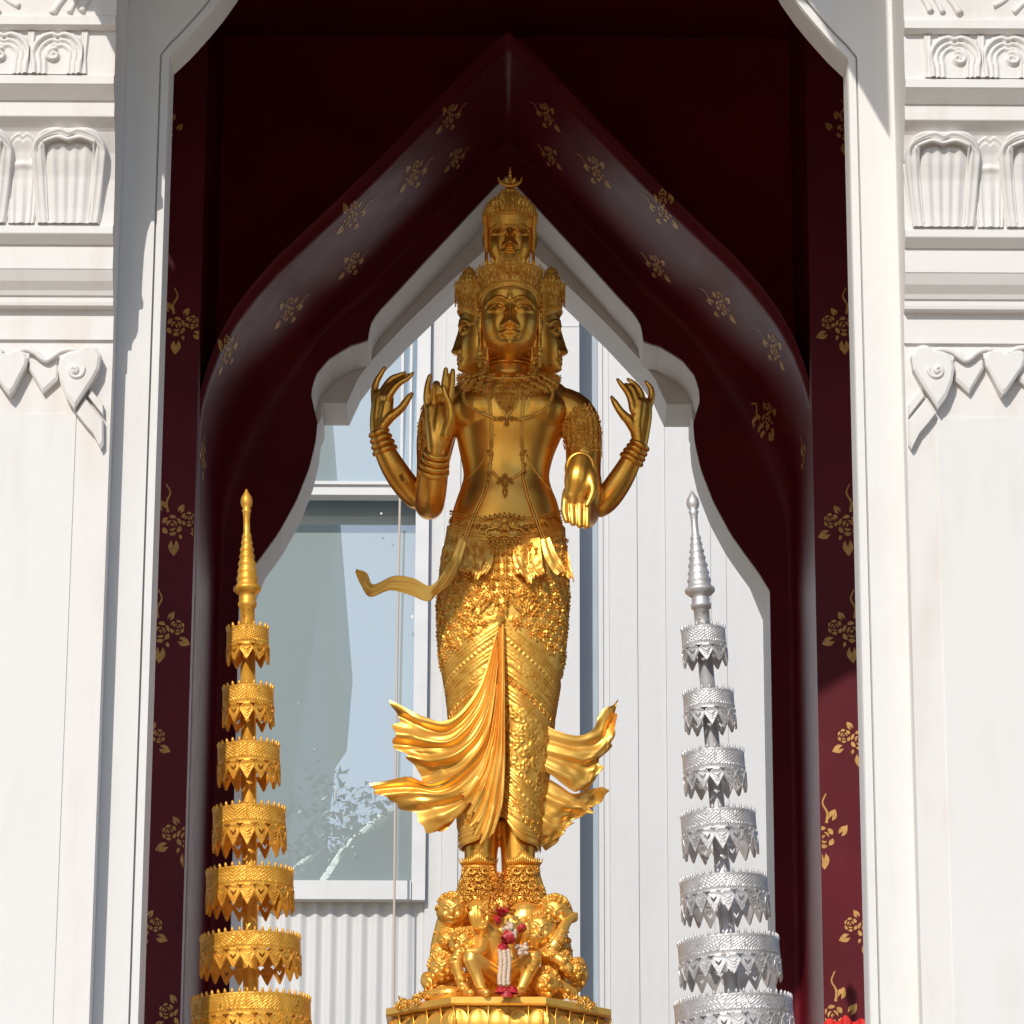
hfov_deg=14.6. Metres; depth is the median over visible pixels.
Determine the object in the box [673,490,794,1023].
tiered parasol
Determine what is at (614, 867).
annex building
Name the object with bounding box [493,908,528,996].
jasmine garland
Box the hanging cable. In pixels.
[392,498,400,1006]
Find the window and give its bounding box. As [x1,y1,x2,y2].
[255,326,430,902]
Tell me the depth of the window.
23.24 m
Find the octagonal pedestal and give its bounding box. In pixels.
[386,996,611,1023]
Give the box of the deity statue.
[355,167,654,1010]
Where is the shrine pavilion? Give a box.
[0,0,1023,1023]
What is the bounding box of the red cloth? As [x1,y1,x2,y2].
[817,1015,864,1023]
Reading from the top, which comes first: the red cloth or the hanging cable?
the hanging cable
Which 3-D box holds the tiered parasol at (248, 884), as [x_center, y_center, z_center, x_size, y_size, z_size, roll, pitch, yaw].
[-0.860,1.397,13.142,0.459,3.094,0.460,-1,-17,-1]
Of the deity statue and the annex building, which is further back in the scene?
the annex building
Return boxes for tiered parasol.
[190,489,311,1023]
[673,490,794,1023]
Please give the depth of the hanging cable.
22.66 m
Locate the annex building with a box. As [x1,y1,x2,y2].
[240,303,768,1023]
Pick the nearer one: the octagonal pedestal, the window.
the octagonal pedestal
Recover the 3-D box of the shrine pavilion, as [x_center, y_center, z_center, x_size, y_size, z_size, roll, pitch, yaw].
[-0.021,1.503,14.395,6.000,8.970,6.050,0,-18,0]

